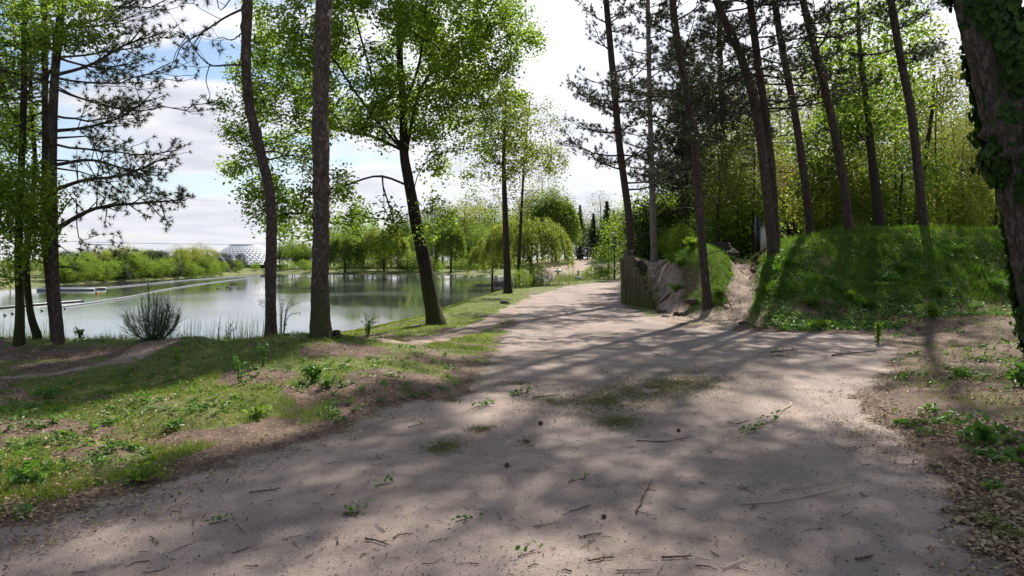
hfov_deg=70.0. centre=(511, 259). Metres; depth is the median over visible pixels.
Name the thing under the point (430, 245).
beech tree
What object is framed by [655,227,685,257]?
leafy shrub
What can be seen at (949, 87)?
oak tree
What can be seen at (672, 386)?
clippings
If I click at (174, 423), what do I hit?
weed plant
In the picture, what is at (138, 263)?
beech tree
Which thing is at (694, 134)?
pine tree
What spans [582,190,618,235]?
bare tree
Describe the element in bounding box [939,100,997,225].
bare tree
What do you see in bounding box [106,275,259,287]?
float line
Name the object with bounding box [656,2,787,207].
pine tree
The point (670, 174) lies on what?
dark tree
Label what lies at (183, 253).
yellow tree
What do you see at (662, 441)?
stick
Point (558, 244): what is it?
willow tree
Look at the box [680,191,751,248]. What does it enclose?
leafy shrub
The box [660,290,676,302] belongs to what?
fallen log
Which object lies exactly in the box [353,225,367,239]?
beech tree
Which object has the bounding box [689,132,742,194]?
beech tree
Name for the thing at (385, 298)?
lake
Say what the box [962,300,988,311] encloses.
weed plant
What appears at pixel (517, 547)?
leafy sprig
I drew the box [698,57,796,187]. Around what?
bare tree
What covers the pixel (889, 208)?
leafy shrub
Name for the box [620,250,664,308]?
log palisade
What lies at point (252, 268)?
leafy shrub
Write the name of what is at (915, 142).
pine tree
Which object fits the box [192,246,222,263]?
yellow tree
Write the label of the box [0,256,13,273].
beech tree
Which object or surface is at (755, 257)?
fallen log
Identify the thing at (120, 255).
dark tree
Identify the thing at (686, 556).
twig
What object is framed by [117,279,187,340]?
broom bush
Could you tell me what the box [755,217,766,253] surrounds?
utility post
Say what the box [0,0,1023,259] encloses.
sky
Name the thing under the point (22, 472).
weed plant
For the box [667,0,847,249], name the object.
pine tree
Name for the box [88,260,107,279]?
leafy shrub
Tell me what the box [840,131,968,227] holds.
leafy shrub
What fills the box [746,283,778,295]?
grass tussock
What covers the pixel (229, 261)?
dark tree
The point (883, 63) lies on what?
tree
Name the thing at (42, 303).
floating boom
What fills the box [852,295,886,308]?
grass tussock
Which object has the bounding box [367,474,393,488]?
leafy sprig
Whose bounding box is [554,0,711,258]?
pine tree
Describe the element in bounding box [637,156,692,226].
dark tree
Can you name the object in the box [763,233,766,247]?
door
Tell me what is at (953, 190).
leafy shrub
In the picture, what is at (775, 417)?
leafy twig
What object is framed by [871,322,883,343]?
sapling
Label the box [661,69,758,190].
bare tree
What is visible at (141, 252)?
beech tree
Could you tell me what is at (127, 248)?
yellow tree
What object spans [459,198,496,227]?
yellow tree
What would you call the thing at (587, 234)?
beech tree
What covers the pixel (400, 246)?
willow tree
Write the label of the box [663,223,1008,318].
long grass
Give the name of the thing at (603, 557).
twig
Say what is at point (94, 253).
yellow tree
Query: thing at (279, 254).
beech tree
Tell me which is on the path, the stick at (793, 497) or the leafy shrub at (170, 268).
the stick at (793, 497)
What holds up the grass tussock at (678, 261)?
on the ground at (76, 355)
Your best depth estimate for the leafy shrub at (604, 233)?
62.92 m
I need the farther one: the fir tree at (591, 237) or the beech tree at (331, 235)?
the fir tree at (591, 237)
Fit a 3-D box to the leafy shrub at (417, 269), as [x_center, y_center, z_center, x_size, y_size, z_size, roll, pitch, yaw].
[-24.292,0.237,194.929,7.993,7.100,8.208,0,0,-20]
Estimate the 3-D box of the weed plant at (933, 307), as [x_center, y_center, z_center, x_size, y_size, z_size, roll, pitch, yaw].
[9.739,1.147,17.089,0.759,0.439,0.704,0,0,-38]
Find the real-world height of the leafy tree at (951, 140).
7.113 m
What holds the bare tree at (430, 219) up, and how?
on the ground at (76, 355)
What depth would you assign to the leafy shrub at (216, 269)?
161.89 m
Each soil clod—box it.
[673,311,682,315]
[682,298,698,303]
[750,267,756,273]
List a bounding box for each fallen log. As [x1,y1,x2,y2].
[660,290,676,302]
[720,288,731,306]
[738,321,755,327]
[751,246,766,262]
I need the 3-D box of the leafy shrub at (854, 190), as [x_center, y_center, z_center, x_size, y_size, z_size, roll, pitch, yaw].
[13.312,-2.699,29.888,4.945,4.964,4.781,0,0,-19]
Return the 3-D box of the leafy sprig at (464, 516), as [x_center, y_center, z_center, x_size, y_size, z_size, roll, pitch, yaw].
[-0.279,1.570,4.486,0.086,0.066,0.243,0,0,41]
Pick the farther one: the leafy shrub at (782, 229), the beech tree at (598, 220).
the beech tree at (598, 220)
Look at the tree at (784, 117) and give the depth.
61.31 m
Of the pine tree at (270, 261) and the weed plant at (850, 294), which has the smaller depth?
the pine tree at (270, 261)
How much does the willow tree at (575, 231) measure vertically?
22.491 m
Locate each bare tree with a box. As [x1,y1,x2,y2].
[166,244,186,258]
[190,241,213,259]
[407,201,448,258]
[514,173,568,259]
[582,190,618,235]
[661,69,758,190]
[678,124,752,241]
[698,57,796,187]
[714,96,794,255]
[721,135,797,225]
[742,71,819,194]
[765,35,889,165]
[779,28,920,174]
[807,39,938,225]
[826,49,961,177]
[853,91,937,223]
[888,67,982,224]
[893,52,969,171]
[924,111,983,205]
[930,126,994,226]
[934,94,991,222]
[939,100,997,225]
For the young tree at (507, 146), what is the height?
10.879 m
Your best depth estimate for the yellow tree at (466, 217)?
238.14 m
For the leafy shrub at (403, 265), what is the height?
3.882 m
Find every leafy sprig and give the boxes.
[204,511,234,523]
[343,499,372,515]
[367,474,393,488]
[451,513,483,521]
[472,398,493,407]
[510,386,532,395]
[515,540,543,556]
[568,471,589,481]
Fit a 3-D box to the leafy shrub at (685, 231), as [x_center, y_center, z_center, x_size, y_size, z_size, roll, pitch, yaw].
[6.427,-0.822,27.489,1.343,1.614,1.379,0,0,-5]
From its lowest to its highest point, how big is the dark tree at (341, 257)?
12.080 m
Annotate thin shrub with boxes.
[224,321,235,339]
[257,294,300,335]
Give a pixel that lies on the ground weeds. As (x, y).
(1010, 453)
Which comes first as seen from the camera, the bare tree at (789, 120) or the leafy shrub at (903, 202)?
the leafy shrub at (903, 202)
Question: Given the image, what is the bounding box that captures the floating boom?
[0,299,83,307]
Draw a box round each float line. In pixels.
[62,277,255,306]
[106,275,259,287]
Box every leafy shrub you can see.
[32,256,73,278]
[59,268,76,282]
[60,252,96,282]
[60,258,80,281]
[77,254,106,281]
[77,265,95,280]
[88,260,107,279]
[92,266,116,280]
[97,257,127,278]
[107,258,131,277]
[112,262,135,280]
[116,249,148,277]
[122,255,142,278]
[133,255,159,278]
[148,263,165,277]
[149,259,178,276]
[159,257,180,275]
[166,256,186,276]
[175,257,199,273]
[176,259,188,275]
[184,262,197,276]
[188,262,206,277]
[194,253,214,275]
[195,259,211,274]
[210,261,222,275]
[214,259,229,274]
[231,260,245,271]
[250,264,260,270]
[277,261,286,269]
[279,260,293,269]
[295,258,310,269]
[305,262,311,270]
[338,260,353,269]
[354,261,373,270]
[372,261,385,270]
[377,257,395,270]
[392,248,417,271]
[396,259,409,270]
[405,252,431,270]
[430,257,443,270]
[447,260,463,270]
[455,256,472,270]
[511,268,534,287]
[519,260,547,285]
[529,264,553,284]
[579,264,607,279]
[588,238,623,278]
[592,200,640,276]
[606,184,696,259]
[606,196,659,258]
[613,198,693,260]
[633,183,707,247]
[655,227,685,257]
[666,220,696,253]
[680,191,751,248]
[683,165,795,258]
[707,189,795,258]
[708,206,763,258]
[778,132,906,232]
[778,170,872,234]
[779,214,789,238]
[789,146,859,233]
[817,173,904,229]
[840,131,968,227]
[868,181,930,225]
[904,171,992,227]
[926,178,999,227]
[943,174,999,227]
[947,182,1000,227]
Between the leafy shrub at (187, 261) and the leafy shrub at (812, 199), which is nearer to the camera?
the leafy shrub at (812, 199)
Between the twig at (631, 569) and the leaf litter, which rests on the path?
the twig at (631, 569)
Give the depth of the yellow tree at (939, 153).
39.73 m
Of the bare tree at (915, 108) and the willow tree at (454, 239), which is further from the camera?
the willow tree at (454, 239)
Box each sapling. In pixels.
[170,347,187,363]
[232,354,249,382]
[257,341,269,366]
[360,313,378,336]
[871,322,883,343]
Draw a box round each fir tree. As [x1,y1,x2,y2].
[573,205,593,257]
[583,212,600,258]
[587,201,622,260]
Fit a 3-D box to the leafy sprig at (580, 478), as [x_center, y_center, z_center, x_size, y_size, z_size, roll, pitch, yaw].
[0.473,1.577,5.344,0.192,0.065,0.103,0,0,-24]
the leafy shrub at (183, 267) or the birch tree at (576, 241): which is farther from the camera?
the birch tree at (576, 241)
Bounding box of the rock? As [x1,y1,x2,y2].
[708,242,738,255]
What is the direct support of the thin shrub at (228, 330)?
on the ground at (76, 355)
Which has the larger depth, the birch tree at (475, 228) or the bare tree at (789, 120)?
the birch tree at (475, 228)
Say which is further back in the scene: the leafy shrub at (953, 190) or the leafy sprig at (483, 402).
the leafy shrub at (953, 190)
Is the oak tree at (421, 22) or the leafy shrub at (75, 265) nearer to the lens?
the oak tree at (421, 22)
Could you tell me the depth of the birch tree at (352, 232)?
220.39 m
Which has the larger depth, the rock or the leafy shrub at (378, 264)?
the leafy shrub at (378, 264)
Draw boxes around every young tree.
[450,86,580,287]
[453,70,569,293]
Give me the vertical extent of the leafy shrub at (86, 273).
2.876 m
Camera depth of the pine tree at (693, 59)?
37.14 m
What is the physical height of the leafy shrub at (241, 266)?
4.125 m
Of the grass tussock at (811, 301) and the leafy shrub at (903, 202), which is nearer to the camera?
the grass tussock at (811, 301)
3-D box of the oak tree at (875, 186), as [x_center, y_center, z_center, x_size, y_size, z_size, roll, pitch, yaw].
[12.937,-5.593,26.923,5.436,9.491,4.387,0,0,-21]
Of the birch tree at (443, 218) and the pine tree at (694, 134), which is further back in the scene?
the birch tree at (443, 218)
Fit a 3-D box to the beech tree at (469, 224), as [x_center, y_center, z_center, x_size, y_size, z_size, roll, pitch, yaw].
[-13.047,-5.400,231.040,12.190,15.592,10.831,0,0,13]
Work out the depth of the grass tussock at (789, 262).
20.53 m
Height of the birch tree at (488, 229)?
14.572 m
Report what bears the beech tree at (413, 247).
on the ground at (76, 355)
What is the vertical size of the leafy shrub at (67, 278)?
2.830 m
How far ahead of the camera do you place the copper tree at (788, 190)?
45.75 m
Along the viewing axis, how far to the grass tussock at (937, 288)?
19.14 m
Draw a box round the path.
[0,279,1013,575]
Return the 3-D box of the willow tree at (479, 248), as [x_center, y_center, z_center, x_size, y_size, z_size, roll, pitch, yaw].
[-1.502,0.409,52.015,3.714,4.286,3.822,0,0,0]
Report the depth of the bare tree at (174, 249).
155.32 m
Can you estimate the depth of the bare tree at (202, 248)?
168.11 m
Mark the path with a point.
(598, 333)
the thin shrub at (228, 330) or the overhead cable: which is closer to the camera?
the thin shrub at (228, 330)
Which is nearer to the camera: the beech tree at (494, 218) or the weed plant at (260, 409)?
the weed plant at (260, 409)
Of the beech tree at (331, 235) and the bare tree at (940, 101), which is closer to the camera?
the bare tree at (940, 101)
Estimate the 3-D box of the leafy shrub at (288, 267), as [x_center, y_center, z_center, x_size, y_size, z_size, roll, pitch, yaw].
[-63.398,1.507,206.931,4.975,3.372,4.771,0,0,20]
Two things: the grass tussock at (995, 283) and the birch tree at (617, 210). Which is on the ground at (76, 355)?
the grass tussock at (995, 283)
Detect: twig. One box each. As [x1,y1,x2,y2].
[125,560,148,566]
[249,487,280,493]
[364,537,387,544]
[579,533,600,537]
[588,554,613,561]
[616,567,652,571]
[661,555,692,559]
[722,557,752,569]
[738,402,791,434]
[770,347,797,352]
[855,554,873,559]
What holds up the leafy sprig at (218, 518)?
on the path
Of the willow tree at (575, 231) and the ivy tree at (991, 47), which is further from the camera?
the willow tree at (575, 231)
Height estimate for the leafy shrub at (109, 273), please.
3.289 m
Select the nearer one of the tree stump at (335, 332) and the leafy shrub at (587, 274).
the tree stump at (335, 332)
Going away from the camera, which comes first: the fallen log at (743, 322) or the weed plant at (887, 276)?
the fallen log at (743, 322)
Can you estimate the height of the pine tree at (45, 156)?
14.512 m
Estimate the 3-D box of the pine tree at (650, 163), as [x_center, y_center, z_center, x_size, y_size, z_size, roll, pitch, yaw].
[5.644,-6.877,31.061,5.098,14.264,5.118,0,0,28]
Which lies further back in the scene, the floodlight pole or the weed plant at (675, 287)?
the floodlight pole
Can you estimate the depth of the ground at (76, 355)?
9.76 m
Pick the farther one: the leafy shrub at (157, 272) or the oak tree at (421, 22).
the leafy shrub at (157, 272)
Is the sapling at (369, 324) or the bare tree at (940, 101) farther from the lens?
the bare tree at (940, 101)
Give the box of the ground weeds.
[0,233,1023,521]
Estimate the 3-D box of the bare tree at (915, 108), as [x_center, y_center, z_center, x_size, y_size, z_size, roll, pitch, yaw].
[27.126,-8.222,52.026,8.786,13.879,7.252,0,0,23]
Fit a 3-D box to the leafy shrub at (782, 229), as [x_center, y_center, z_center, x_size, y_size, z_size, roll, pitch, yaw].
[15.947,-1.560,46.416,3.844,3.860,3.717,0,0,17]
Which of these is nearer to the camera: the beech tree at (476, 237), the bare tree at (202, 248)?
the bare tree at (202, 248)
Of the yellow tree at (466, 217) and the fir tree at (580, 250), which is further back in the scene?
the fir tree at (580, 250)
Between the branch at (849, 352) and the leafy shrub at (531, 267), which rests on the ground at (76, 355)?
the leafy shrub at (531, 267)
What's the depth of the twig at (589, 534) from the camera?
4.24 m
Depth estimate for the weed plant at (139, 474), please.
5.21 m
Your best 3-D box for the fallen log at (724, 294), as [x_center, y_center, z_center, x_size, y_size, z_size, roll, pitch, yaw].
[6.023,1.022,20.749,0.061,0.537,1.122,0,0,-2]
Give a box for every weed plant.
[0,453,67,487]
[24,386,65,398]
[71,327,84,339]
[106,456,172,484]
[155,416,186,429]
[240,401,276,418]
[298,361,328,382]
[315,373,338,388]
[666,283,683,291]
[681,236,697,246]
[711,285,729,294]
[801,317,837,327]
[825,274,841,289]
[841,289,855,300]
[868,268,899,282]
[914,299,949,318]
[933,359,993,379]
[956,411,1003,444]
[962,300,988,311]
[999,358,1023,386]
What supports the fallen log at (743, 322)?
on the ground at (76, 355)
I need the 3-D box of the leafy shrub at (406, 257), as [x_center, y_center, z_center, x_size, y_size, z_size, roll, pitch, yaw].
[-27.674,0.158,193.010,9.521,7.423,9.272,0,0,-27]
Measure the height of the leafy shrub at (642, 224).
3.764 m
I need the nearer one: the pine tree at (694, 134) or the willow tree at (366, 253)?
the pine tree at (694, 134)
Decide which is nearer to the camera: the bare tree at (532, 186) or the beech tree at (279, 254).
the beech tree at (279, 254)
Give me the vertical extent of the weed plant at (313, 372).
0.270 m
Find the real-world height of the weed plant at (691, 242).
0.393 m
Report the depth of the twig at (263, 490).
5.04 m
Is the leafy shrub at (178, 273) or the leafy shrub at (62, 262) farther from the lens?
the leafy shrub at (178, 273)
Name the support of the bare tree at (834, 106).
on the ground at (76, 355)
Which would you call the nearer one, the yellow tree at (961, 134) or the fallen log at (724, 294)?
the fallen log at (724, 294)
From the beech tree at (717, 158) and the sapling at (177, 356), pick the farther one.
the beech tree at (717, 158)
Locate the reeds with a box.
[0,264,613,339]
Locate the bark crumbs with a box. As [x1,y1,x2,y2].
[2,348,1016,575]
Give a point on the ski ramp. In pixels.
(73, 289)
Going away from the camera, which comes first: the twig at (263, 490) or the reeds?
the twig at (263, 490)
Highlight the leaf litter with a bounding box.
[0,250,1023,575]
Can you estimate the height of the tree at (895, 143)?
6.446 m
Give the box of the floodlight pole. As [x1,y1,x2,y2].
[432,200,433,260]
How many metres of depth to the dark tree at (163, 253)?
145.88 m
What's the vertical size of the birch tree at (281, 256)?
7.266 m
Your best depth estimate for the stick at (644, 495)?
5.01 m
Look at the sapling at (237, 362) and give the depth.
8.79 m
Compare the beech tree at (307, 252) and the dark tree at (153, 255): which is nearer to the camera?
the dark tree at (153, 255)
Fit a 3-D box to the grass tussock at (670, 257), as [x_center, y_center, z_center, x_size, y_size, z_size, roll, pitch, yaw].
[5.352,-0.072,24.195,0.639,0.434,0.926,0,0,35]
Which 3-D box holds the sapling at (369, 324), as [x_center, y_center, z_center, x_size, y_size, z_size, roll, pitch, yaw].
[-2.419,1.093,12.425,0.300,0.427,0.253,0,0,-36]
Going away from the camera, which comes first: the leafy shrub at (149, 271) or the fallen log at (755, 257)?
the fallen log at (755, 257)
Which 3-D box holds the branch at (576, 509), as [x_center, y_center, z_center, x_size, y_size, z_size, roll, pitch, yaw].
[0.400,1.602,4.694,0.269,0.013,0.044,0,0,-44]
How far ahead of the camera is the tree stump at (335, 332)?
11.55 m
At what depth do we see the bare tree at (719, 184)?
30.86 m
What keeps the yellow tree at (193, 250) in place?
on the ground at (76, 355)
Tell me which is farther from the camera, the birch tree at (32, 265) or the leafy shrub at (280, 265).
the leafy shrub at (280, 265)
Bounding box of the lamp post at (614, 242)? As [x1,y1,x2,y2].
[610,232,618,278]
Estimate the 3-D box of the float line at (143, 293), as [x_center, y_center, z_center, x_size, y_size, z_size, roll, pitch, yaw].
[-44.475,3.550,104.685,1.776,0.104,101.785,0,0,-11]
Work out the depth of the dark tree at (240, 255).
199.76 m
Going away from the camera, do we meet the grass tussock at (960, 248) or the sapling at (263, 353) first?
the sapling at (263, 353)
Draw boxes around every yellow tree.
[85,248,107,262]
[94,250,114,262]
[101,246,124,258]
[116,242,140,256]
[170,246,192,264]
[183,244,205,263]
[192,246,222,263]
[437,196,494,233]
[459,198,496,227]
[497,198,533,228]
[906,111,980,211]
[909,104,983,221]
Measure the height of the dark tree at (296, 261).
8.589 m
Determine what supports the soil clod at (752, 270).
on the ground at (76, 355)
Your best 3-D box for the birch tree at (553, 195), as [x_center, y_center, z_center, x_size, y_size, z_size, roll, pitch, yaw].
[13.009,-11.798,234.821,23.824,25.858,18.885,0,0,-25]
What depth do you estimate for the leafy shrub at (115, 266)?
122.97 m
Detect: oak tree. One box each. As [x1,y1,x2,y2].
[199,0,550,325]
[774,73,898,225]
[793,0,948,225]
[890,15,968,225]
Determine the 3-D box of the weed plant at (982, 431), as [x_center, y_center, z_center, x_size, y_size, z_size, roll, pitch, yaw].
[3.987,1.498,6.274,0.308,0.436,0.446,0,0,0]
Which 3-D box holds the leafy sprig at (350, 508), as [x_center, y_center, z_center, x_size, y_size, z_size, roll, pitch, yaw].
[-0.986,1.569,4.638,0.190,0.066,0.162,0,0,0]
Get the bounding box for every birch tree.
[30,259,38,271]
[277,245,289,261]
[336,220,364,267]
[421,200,466,265]
[464,221,489,266]
[483,223,494,238]
[513,189,557,262]
[524,184,582,262]
[561,222,581,258]
[606,200,635,245]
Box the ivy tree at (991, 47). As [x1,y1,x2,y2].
[942,0,1023,360]
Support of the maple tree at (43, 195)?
on the ground at (76, 355)
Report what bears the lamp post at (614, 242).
on the ground at (76, 355)
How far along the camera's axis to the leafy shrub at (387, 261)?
198.17 m
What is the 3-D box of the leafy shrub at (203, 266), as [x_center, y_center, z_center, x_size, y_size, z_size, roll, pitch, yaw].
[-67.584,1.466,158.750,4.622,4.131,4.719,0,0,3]
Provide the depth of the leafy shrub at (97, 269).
116.18 m
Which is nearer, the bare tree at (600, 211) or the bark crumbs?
the bark crumbs
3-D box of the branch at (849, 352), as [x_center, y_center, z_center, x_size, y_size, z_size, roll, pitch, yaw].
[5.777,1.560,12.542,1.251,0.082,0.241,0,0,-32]
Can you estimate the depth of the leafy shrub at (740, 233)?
32.51 m
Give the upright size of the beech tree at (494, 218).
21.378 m
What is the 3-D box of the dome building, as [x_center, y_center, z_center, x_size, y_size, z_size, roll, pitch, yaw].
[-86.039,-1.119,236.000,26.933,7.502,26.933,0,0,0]
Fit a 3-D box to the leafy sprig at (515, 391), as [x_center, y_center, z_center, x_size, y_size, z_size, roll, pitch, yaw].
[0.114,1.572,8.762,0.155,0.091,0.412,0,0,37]
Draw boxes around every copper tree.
[748,148,815,214]
[760,165,801,235]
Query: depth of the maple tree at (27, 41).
11.89 m
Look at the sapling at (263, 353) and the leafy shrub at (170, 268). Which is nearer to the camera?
the sapling at (263, 353)
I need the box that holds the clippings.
[336,338,954,515]
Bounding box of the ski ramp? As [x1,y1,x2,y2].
[37,287,105,290]
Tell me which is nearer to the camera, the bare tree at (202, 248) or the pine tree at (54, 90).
the pine tree at (54, 90)
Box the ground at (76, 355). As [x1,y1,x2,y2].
[0,229,1023,569]
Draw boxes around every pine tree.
[0,0,147,341]
[0,0,221,344]
[161,0,298,336]
[302,0,338,338]
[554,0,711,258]
[573,0,768,310]
[589,0,708,262]
[622,0,875,257]
[628,35,747,247]
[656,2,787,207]
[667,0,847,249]
[696,0,883,235]
[740,0,909,230]
[831,0,947,226]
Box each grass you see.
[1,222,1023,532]
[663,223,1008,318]
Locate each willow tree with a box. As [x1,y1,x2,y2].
[329,232,364,273]
[351,236,376,269]
[356,225,411,270]
[431,221,467,272]
[465,237,516,292]
[480,214,575,284]
[532,196,582,261]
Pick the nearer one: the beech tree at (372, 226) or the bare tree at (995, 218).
the bare tree at (995, 218)
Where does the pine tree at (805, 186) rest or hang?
on the ground at (76, 355)
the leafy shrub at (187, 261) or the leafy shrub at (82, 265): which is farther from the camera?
the leafy shrub at (187, 261)
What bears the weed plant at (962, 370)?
on the ground at (76, 355)
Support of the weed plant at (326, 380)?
on the ground at (76, 355)
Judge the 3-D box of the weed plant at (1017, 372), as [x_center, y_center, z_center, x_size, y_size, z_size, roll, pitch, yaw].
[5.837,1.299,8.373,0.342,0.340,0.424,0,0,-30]
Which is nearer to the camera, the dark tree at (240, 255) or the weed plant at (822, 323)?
the weed plant at (822, 323)
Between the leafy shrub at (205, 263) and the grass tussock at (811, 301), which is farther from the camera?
the leafy shrub at (205, 263)
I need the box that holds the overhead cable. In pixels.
[69,241,160,243]
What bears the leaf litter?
on the ground at (76, 355)
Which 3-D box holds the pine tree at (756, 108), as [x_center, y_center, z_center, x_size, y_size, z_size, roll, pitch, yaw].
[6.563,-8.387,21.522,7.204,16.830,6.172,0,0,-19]
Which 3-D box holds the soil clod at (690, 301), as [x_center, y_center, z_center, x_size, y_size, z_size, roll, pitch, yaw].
[5.215,1.189,21.081,0.642,0.184,0.347,0,0,0]
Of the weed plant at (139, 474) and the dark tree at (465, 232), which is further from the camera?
the dark tree at (465, 232)
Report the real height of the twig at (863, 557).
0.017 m
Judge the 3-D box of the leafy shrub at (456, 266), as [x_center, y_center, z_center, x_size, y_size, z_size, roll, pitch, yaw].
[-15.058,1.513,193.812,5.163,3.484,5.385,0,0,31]
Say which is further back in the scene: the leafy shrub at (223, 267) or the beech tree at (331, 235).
the beech tree at (331, 235)
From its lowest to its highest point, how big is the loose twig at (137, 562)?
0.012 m
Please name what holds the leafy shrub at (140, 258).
on the ground at (76, 355)
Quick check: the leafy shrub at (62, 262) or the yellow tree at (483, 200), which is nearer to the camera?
the leafy shrub at (62, 262)
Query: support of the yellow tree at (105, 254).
on the ground at (76, 355)
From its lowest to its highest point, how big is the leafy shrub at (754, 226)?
3.788 m
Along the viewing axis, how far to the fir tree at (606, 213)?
249.34 m
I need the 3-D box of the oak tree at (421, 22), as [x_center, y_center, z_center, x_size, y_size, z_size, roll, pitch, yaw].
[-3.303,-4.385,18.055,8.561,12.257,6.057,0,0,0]
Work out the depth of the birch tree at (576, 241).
242.81 m
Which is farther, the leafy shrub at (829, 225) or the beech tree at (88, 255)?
the beech tree at (88, 255)
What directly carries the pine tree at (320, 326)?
on the ground at (76, 355)
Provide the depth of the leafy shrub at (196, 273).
149.88 m
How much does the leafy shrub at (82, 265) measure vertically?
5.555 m
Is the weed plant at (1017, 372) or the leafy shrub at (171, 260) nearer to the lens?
the weed plant at (1017, 372)
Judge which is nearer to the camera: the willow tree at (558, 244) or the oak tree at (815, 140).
the oak tree at (815, 140)
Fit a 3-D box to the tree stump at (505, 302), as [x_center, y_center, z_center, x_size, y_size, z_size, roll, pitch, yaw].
[-0.265,1.567,25.997,0.426,0.230,0.459,0,0,0]
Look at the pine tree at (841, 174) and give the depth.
23.37 m
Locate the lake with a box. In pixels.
[0,273,584,339]
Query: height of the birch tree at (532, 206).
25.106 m
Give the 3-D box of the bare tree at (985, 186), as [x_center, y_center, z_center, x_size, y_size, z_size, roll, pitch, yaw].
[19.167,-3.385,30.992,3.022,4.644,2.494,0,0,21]
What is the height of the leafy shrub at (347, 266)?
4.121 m
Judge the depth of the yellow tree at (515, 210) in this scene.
249.90 m
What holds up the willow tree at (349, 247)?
on the ground at (76, 355)
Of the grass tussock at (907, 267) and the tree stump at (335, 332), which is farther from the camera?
the grass tussock at (907, 267)
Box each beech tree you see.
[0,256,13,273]
[72,250,98,263]
[120,252,144,277]
[133,249,151,257]
[277,241,287,261]
[281,235,302,263]
[297,244,311,268]
[329,223,340,267]
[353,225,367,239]
[362,223,382,232]
[408,233,415,261]
[409,222,444,254]
[461,220,481,248]
[467,222,489,268]
[473,202,511,265]
[494,207,532,265]
[582,220,591,258]
[586,214,603,243]
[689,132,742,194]
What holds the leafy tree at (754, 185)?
on the ground at (76, 355)
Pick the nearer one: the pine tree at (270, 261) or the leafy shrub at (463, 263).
the pine tree at (270, 261)
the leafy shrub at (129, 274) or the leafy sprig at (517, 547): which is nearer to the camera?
the leafy sprig at (517, 547)
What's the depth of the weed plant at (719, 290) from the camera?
20.92 m
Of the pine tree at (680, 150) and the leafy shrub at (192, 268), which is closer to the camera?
the pine tree at (680, 150)
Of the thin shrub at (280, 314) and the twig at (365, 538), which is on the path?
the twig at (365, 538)
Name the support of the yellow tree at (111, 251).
on the ground at (76, 355)
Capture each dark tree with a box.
[59,250,80,259]
[107,248,136,276]
[142,251,162,272]
[152,250,174,274]
[217,252,237,271]
[234,253,249,268]
[293,244,311,268]
[335,232,350,268]
[454,225,474,266]
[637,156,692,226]
[662,131,708,200]
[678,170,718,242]
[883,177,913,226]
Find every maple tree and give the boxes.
[0,0,130,346]
[0,48,78,338]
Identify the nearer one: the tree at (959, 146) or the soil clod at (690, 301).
the soil clod at (690, 301)
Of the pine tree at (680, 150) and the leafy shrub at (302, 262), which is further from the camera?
the leafy shrub at (302, 262)
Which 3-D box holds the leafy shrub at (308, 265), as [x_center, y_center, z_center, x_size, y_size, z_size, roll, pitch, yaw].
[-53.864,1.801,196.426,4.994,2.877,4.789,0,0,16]
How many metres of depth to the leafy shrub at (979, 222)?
30.82 m
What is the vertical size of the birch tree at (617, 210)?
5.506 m
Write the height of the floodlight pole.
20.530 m
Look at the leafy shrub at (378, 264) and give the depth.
198.28 m
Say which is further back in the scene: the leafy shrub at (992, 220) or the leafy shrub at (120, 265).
the leafy shrub at (120, 265)
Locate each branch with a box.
[562,504,589,514]
[831,349,875,355]
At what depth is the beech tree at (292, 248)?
214.64 m
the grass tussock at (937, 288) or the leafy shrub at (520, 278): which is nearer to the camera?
the grass tussock at (937, 288)
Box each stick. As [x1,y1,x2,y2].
[636,436,686,441]
[636,479,657,513]
[740,483,853,503]
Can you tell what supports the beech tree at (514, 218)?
on the ground at (76, 355)
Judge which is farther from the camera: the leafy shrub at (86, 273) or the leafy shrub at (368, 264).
the leafy shrub at (368, 264)
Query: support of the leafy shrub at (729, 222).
on the ground at (76, 355)
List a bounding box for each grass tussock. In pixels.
[662,251,676,263]
[671,255,688,266]
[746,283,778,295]
[773,256,806,268]
[800,293,828,308]
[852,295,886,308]
[889,259,919,272]
[926,283,955,297]
[940,241,972,253]
[975,274,1007,289]
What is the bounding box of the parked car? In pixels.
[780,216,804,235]
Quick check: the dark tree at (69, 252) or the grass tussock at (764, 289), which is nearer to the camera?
the grass tussock at (764, 289)
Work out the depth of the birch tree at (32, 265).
112.05 m
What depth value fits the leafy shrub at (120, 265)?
125.49 m
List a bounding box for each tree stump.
[332,330,341,338]
[499,301,509,304]
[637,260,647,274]
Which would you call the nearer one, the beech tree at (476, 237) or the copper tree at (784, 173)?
the copper tree at (784, 173)
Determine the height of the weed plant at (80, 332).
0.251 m
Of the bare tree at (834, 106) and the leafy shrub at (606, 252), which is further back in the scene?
the leafy shrub at (606, 252)
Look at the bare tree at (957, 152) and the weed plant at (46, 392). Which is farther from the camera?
the bare tree at (957, 152)
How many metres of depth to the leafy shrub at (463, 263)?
195.31 m
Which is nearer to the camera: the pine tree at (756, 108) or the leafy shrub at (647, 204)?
the pine tree at (756, 108)
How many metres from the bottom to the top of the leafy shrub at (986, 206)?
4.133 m
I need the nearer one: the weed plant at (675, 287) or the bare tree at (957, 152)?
the weed plant at (675, 287)
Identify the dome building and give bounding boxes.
[217,245,288,267]
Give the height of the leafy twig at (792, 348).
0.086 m
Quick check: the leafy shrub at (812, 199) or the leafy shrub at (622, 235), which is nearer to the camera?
the leafy shrub at (812, 199)
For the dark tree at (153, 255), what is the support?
on the ground at (76, 355)
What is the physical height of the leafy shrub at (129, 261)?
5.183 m
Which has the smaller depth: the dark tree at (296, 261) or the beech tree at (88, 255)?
the beech tree at (88, 255)
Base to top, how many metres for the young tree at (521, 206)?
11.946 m

